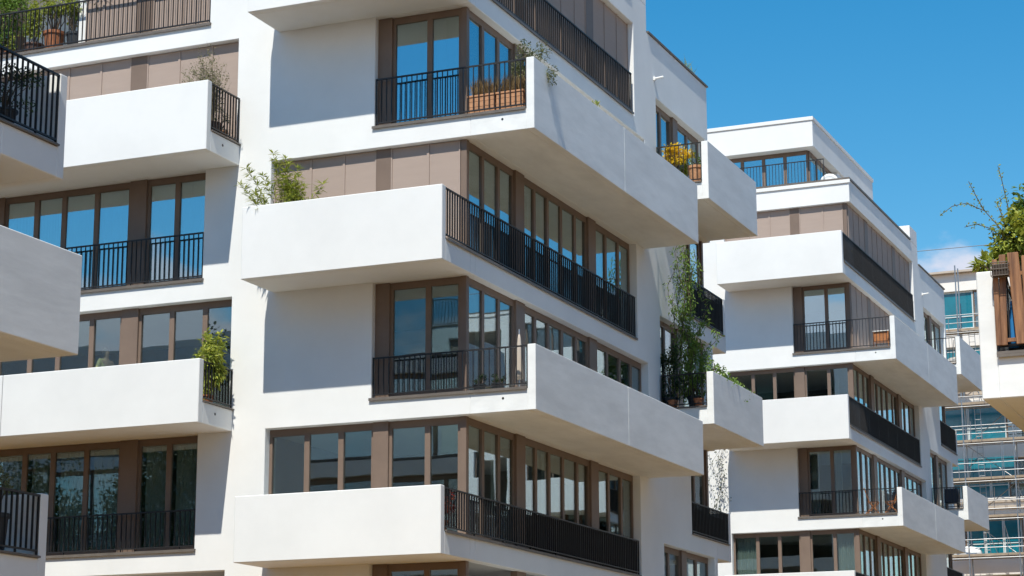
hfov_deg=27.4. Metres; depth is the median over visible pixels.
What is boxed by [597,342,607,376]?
window
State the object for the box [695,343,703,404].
window
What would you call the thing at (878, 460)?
window
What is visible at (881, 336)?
storage box
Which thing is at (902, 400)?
window
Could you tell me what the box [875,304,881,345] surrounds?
window
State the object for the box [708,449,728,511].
climbing plant
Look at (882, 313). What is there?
window
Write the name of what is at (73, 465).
window
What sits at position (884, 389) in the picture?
window
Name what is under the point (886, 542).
window
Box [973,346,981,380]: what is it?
window
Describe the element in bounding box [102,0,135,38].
window
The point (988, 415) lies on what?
window
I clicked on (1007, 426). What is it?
window
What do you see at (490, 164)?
window
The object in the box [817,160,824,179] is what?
window
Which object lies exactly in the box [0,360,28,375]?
window
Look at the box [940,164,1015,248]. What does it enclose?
climbing plant
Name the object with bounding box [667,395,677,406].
flower pot
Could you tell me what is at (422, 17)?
window frame
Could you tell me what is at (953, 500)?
barbecue
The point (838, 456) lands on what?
window
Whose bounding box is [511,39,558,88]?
shrub
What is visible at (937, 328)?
window
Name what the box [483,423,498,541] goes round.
window
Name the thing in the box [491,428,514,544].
window
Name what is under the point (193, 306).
window
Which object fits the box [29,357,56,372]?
window
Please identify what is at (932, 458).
window
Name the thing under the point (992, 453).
office building
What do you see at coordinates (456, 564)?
window
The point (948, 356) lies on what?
window
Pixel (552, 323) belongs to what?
window
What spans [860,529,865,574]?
window
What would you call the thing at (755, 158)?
window
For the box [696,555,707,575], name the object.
window
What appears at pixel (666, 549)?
window
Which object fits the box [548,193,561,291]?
window
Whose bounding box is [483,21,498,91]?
window
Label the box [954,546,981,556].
rubble sack
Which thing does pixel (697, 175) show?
potted plant
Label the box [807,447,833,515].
window
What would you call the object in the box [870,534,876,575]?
window
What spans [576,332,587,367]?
window
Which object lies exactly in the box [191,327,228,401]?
potted plant
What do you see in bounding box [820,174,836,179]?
satellite dish
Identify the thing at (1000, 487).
window
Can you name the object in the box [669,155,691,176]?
shrub
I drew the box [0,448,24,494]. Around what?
window
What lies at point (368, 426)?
window
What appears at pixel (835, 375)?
window
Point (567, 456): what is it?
window
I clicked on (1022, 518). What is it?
window
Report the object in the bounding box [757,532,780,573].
window
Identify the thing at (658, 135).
window
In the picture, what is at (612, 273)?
window
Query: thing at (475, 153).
window
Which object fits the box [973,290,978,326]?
window
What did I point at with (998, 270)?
hanging basket
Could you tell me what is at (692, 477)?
window
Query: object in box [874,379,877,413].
window
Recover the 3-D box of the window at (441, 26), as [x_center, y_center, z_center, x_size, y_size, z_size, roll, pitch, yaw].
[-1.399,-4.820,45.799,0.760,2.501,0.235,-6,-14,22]
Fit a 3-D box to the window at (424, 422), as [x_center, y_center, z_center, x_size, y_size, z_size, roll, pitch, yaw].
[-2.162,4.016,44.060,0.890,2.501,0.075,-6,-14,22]
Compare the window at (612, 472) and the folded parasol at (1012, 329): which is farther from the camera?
the window at (612, 472)
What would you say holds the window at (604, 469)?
in the apartment building at (404, 280)
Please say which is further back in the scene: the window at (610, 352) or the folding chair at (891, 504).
the folding chair at (891, 504)
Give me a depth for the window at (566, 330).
49.70 m
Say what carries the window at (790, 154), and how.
in the apartment building at (815, 282)
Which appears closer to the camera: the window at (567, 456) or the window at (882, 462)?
the window at (567, 456)
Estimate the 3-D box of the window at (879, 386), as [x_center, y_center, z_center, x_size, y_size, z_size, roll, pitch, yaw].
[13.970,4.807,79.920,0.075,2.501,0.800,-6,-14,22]
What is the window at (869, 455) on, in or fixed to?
in the apartment building at (815, 282)
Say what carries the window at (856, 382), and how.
in the apartment building at (815, 282)
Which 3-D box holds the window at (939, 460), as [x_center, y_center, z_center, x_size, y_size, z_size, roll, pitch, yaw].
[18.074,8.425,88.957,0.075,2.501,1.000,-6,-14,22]
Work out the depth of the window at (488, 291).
45.48 m
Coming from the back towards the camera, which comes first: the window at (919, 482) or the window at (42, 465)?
the window at (919, 482)
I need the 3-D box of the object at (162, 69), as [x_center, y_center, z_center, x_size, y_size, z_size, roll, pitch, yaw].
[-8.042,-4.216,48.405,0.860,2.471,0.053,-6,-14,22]
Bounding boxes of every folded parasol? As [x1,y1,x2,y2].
[515,329,522,385]
[1009,301,1018,347]
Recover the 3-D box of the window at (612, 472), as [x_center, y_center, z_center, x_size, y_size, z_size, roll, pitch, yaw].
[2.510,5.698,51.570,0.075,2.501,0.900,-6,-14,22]
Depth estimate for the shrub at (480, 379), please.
43.89 m
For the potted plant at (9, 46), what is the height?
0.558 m
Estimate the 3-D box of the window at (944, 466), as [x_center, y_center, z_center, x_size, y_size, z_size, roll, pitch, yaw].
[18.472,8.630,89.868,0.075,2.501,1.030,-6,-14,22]
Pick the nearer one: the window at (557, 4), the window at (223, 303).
the window at (223, 303)
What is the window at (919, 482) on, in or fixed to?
in the apartment building at (815, 282)
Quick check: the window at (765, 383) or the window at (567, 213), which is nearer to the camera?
the window at (567, 213)
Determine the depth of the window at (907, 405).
84.41 m
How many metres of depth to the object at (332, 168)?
46.26 m
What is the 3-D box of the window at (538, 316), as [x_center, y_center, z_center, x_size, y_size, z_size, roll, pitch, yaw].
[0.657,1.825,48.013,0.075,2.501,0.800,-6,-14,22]
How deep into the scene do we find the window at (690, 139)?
60.21 m
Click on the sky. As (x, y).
(926, 97)
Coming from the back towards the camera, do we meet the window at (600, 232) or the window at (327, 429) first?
the window at (600, 232)
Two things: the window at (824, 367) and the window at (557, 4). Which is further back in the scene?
the window at (824, 367)
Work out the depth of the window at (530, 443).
46.98 m
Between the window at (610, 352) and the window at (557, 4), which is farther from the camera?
the window at (610, 352)
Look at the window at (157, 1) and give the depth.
48.87 m
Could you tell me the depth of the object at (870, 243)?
80.75 m
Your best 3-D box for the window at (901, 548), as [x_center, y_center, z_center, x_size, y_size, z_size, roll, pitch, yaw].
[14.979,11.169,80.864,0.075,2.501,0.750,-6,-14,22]
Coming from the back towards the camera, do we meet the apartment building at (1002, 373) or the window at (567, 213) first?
the window at (567, 213)
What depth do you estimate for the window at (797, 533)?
75.93 m
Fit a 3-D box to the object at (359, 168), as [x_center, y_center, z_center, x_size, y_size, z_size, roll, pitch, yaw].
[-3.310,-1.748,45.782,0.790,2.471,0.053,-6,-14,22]
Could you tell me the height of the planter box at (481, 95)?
0.920 m
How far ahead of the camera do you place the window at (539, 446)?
47.69 m
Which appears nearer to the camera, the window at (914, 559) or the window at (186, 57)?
the window at (186, 57)
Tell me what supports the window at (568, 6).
in the apartment building at (404, 280)
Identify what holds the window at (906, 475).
in the apartment building at (815, 282)
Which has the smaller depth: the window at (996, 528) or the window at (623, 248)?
the window at (623, 248)
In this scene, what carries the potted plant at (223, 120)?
on the apartment building at (404, 280)
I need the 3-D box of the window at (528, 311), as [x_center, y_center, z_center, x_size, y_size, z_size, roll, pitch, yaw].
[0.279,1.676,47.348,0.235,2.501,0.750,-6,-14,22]
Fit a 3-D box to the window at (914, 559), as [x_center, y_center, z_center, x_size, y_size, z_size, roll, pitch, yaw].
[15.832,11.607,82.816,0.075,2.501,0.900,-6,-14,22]
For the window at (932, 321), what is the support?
in the apartment building at (815, 282)
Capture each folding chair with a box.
[864,488,878,513]
[885,496,896,512]
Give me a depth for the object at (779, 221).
78.51 m
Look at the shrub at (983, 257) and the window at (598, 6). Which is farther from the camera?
the window at (598, 6)
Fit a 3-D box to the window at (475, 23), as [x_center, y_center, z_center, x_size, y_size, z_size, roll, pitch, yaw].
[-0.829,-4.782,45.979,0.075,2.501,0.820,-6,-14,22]
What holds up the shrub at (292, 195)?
on the apartment building at (404, 280)
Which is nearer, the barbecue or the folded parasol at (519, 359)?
the folded parasol at (519, 359)
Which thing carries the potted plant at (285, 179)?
on the apartment building at (404, 280)
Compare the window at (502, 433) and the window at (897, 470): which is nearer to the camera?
the window at (502, 433)
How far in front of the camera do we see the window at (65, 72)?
49.70 m
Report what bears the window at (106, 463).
in the apartment building at (404, 280)
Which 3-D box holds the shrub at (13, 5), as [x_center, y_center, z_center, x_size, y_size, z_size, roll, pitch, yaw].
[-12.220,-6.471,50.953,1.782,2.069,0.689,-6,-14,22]
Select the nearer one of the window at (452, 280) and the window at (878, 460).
the window at (452, 280)
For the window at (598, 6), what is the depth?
53.55 m
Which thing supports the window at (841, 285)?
in the apartment building at (815, 282)
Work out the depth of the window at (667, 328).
56.81 m
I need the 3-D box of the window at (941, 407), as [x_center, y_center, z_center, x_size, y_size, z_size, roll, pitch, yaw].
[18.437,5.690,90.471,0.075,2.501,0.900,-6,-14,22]
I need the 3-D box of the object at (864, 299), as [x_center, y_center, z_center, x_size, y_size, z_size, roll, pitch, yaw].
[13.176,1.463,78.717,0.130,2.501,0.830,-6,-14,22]
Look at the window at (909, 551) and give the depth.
82.50 m
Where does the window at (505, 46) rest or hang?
in the apartment building at (404, 280)
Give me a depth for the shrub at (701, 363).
54.94 m
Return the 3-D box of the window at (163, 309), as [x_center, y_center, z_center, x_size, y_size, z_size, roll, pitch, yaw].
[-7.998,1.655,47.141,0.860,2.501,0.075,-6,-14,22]
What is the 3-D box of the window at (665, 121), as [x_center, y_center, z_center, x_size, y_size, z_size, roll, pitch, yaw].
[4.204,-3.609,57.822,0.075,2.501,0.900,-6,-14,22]
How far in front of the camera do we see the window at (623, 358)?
53.45 m
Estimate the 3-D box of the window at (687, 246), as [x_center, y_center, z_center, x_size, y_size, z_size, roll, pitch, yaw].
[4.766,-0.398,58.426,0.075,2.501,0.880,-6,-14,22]
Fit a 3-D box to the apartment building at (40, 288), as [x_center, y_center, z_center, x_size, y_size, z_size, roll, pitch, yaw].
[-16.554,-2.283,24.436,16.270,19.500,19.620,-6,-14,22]
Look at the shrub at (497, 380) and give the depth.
43.72 m
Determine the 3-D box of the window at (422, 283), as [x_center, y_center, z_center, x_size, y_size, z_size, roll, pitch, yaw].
[-2.171,1.090,44.721,0.890,2.501,0.075,-6,-14,22]
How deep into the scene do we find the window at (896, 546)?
80.57 m
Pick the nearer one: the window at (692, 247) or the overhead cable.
the window at (692, 247)
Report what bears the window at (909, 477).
in the apartment building at (815, 282)
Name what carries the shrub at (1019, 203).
on the apartment building at (1002, 373)
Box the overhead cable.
[917,244,988,251]
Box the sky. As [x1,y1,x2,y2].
[6,0,1023,272]
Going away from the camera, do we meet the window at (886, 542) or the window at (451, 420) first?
the window at (451, 420)
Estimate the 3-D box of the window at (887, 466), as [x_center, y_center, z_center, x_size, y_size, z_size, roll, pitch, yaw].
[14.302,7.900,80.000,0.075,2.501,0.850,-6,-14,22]
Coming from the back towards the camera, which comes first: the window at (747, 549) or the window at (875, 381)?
the window at (875, 381)
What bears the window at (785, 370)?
in the apartment building at (815, 282)
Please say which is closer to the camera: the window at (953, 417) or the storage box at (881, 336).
the storage box at (881, 336)
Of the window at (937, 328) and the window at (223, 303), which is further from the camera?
the window at (937, 328)
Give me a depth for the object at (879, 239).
82.16 m
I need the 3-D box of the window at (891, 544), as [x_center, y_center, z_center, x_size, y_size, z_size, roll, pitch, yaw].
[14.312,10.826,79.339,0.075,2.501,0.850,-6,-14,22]
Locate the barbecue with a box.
[945,488,959,508]
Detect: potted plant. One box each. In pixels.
[0,62,44,122]
[0,465,13,549]
[4,36,16,54]
[23,0,46,51]
[40,0,67,47]
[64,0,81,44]
[181,44,229,130]
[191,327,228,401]
[214,103,228,136]
[233,149,327,205]
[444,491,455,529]
[687,150,700,180]
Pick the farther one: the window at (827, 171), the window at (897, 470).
the window at (827, 171)
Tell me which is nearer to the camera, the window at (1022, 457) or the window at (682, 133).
the window at (682, 133)
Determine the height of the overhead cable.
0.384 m
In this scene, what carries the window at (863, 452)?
in the apartment building at (815, 282)
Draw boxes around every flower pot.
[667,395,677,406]
[692,392,703,405]
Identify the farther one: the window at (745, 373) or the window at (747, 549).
the window at (745, 373)
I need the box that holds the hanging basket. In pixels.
[990,261,1009,277]
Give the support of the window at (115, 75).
in the apartment building at (404, 280)
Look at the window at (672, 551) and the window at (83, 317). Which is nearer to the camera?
the window at (83, 317)
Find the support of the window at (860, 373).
in the apartment building at (815, 282)
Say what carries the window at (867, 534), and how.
in the apartment building at (815, 282)
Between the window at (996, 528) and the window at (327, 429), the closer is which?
the window at (327, 429)
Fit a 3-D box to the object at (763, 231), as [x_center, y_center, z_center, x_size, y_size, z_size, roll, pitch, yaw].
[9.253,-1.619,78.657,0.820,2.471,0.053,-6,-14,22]
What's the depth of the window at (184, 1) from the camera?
48.56 m
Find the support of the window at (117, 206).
in the apartment building at (404, 280)
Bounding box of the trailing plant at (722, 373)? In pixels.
[712,364,754,401]
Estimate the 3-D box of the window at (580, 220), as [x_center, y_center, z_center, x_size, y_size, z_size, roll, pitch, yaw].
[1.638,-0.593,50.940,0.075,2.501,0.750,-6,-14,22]
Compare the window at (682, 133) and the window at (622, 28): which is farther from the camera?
the window at (682, 133)
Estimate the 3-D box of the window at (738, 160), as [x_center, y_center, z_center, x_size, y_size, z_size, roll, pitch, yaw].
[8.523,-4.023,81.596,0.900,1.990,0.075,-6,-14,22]
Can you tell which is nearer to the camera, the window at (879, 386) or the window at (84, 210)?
the window at (84, 210)
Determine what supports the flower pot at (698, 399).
on the apartment building at (404, 280)
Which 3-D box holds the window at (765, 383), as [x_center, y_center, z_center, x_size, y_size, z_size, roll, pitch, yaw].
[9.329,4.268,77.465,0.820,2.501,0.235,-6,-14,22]
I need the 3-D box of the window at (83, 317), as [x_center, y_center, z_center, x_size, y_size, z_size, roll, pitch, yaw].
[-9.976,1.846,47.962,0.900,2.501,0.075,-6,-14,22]
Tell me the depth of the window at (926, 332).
89.36 m
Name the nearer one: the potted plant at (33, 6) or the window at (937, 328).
the potted plant at (33, 6)
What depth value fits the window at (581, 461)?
49.94 m
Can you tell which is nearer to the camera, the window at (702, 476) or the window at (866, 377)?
the window at (702, 476)
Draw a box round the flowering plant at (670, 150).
[662,142,694,168]
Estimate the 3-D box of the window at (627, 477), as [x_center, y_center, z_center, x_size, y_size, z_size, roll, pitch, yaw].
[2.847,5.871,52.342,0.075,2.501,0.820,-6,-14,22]
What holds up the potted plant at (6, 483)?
on the apartment building at (40, 288)
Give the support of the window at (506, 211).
in the apartment building at (404, 280)
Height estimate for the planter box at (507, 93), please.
0.913 m
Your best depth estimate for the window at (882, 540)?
78.28 m
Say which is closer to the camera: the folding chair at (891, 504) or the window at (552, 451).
the window at (552, 451)
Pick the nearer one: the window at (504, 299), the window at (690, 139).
the window at (504, 299)
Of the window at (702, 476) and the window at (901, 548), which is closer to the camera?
the window at (702, 476)
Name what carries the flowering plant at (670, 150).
on the apartment building at (404, 280)
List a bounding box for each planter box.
[465,75,501,112]
[495,72,524,109]
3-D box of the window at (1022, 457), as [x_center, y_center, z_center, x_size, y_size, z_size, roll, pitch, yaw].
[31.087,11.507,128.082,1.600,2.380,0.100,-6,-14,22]
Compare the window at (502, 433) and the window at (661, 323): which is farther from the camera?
the window at (661, 323)
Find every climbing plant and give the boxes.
[662,245,723,403]
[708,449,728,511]
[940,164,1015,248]
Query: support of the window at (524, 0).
in the apartment building at (404, 280)
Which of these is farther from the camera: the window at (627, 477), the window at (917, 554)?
the window at (917, 554)
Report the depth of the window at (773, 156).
81.08 m
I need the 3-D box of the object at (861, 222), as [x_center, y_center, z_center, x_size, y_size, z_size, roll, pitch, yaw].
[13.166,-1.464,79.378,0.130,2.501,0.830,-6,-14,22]
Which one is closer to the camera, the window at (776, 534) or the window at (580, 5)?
the window at (580, 5)
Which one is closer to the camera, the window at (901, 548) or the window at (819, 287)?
the window at (819, 287)
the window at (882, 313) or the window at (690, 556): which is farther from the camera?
the window at (882, 313)
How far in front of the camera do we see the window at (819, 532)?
75.49 m
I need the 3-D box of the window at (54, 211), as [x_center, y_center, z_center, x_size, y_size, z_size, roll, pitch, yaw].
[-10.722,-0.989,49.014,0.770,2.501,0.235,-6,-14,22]
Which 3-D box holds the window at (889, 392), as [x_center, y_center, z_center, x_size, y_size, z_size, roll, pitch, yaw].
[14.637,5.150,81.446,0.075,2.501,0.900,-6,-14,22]
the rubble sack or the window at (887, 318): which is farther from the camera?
the rubble sack
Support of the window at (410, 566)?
in the apartment building at (404, 280)
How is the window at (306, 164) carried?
in the apartment building at (404, 280)
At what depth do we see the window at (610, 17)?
54.33 m
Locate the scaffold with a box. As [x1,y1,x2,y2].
[945,265,1023,575]
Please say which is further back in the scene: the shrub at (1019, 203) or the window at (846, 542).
the window at (846, 542)
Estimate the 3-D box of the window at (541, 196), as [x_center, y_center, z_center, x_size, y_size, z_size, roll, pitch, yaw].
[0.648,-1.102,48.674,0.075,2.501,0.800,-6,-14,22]
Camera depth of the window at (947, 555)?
89.38 m
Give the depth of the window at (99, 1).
49.66 m
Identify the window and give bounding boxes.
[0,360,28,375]
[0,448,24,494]
[5,194,36,237]
[23,446,52,555]
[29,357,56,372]
[35,191,64,247]
[44,68,68,99]
[48,444,86,555]
[57,313,91,370]
[62,187,97,290]
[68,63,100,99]
[82,441,120,553]
[85,0,103,41]
[90,310,121,367]
[93,182,130,288]
[100,58,131,94]
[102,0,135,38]
[135,438,169,550]
[138,305,171,363]
[145,176,177,283]
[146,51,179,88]
[153,0,181,30]
[166,436,197,549]
[171,302,205,360]
[175,173,205,280]
[178,46,211,83]
[183,0,209,25]
[204,299,231,359]
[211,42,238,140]
[269,428,306,493]
[274,159,310,203]
[306,425,340,491]
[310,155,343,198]
[340,423,372,489]
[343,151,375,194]
[388,563,426,575]
[389,419,427,486]
[390,280,427,395]
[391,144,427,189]
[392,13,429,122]
[427,417,459,531]
[427,561,459,575]
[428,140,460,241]
[428,276,460,393]
[429,8,460,118]
[469,10,482,95]
[469,142,482,252]
[469,278,482,382]
[469,418,482,537]
[475,285,498,383]
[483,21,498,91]
[483,151,498,258]
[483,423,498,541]
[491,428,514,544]
[499,33,512,86]
[499,161,513,268]
[499,293,513,386]
[524,0,530,23]
[524,177,534,282]
[525,306,534,343]
[525,438,536,550]
[535,184,547,284]
[535,311,548,349]
[536,442,549,553]
[541,446,563,554]
[548,0,561,29]
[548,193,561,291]
[549,318,561,355]
[554,325,575,361]
[561,201,574,299]
[562,0,574,60]
[563,451,577,558]
[575,0,585,71]
[575,210,586,307]
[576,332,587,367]
[577,456,589,562]
[593,0,604,84]
[596,224,605,317]
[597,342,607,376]
[599,464,609,565]
[605,5,616,93]
[606,230,618,324]
[607,347,619,382]
[609,468,621,569]
[617,16,628,103]
[618,238,629,332]
[620,354,630,387]
[621,472,633,572]
[624,359,641,392]
[656,106,660,155]
[660,109,670,159]
[660,321,664,400]
[664,323,675,396]
[664,546,668,575]
[669,548,679,575]
[677,123,686,168]
[686,245,689,277]
[686,552,696,575]
[687,132,698,164]
[689,240,699,287]
[691,476,694,501]
[694,450,704,505]
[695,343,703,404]
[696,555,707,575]
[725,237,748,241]
[729,158,741,169]
[729,371,752,392]
[733,533,758,574]
[742,156,763,185]
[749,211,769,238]
[753,369,774,399]
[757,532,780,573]
[763,153,784,185]
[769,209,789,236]
[774,368,795,398]
[779,531,800,572]
[784,150,808,183]
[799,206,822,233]
[802,285,827,351]
[805,365,829,396]
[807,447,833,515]
[808,151,816,180]
[810,530,835,571]
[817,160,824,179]
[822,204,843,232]
[824,166,831,174]
[825,283,847,349]
[828,363,850,425]
[831,445,854,514]
[834,529,856,571]
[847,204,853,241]
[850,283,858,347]
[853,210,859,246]
[853,364,858,401]
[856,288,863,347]
[857,447,863,513]
[858,368,864,404]
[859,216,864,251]
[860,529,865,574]
[861,449,868,510]
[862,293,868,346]
[864,372,869,408]
[865,532,871,575]
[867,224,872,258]
[867,452,874,512]
[870,299,875,346]
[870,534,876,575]
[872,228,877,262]
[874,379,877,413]
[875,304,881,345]
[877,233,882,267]
[877,381,882,416]
[877,457,881,512]
[880,308,886,345]
[880,459,886,512]
[880,538,884,575]
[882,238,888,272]
[882,384,887,419]
[884,539,889,575]
[885,312,889,345]
[885,462,891,511]
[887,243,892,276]
[887,388,893,423]
[889,541,894,575]
[890,465,896,511]
[892,391,897,425]
[894,543,899,575]
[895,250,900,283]
[896,468,900,486]
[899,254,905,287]
[899,545,904,575]
[901,397,905,430]
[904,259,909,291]
[904,399,910,433]
[905,473,908,490]
[908,474,913,492]
[908,549,911,575]
[910,403,914,436]
[911,550,916,575]
[913,477,917,494]
[916,552,921,575]
[917,479,921,496]
[923,312,928,342]
[930,453,936,504]
[931,319,935,349]
[935,322,940,352]
[938,458,943,508]
[939,406,943,421]
[941,459,948,508]
[944,291,974,329]
[945,405,968,439]
[946,554,950,567]
[947,348,954,359]
[953,479,991,499]
[967,403,1006,439]
[967,531,985,553]
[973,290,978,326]
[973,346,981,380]
[985,519,1004,555]
[991,478,1009,497]
[1003,516,1023,554]
[1006,418,1016,436]
[1010,457,1023,496]
[1022,518,1023,546]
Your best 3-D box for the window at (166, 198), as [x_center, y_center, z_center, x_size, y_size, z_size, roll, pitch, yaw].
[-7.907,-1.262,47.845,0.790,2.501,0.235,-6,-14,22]
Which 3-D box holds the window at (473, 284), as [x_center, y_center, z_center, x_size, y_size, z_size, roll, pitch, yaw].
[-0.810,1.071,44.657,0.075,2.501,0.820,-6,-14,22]
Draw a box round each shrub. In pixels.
[0,0,35,54]
[277,179,308,202]
[472,373,486,389]
[491,374,504,388]
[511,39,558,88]
[660,344,682,404]
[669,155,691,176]
[680,335,708,405]
[966,248,1006,271]
[984,203,1023,350]
[1010,183,1023,244]
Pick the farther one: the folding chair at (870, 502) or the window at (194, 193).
the folding chair at (870, 502)
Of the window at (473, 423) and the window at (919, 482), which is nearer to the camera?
the window at (473, 423)
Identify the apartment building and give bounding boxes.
[0,0,763,575]
[0,45,81,575]
[661,116,988,575]
[976,269,1023,431]
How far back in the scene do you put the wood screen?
22.20 m
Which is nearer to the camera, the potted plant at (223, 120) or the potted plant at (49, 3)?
the potted plant at (223, 120)
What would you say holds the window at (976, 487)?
in the office building at (992, 453)
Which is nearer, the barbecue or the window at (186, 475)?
the window at (186, 475)
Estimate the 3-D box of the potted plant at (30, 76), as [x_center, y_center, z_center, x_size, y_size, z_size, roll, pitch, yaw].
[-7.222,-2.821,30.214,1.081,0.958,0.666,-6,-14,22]
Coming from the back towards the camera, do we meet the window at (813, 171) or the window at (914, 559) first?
the window at (914, 559)
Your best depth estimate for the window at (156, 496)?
46.61 m
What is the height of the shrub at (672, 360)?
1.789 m
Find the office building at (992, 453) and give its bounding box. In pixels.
[929,268,1023,575]
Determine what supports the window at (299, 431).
in the apartment building at (404, 280)
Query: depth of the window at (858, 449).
76.23 m
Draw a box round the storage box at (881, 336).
[872,330,889,346]
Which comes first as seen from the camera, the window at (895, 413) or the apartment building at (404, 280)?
the apartment building at (404, 280)
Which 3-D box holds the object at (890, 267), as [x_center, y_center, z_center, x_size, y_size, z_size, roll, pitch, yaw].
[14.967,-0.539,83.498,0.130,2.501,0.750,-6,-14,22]
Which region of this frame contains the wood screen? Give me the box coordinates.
[992,252,1023,345]
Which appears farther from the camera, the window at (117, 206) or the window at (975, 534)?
the window at (975, 534)
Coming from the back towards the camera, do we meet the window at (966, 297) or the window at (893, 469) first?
the window at (966, 297)
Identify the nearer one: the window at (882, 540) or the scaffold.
the window at (882, 540)
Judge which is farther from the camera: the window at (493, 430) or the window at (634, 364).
the window at (634, 364)
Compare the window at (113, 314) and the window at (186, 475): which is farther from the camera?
the window at (113, 314)
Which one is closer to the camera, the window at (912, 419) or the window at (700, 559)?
the window at (700, 559)
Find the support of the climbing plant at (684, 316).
attached to the apartment building at (404, 280)
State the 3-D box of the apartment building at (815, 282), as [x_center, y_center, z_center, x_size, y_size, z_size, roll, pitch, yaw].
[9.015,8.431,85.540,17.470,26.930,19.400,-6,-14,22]

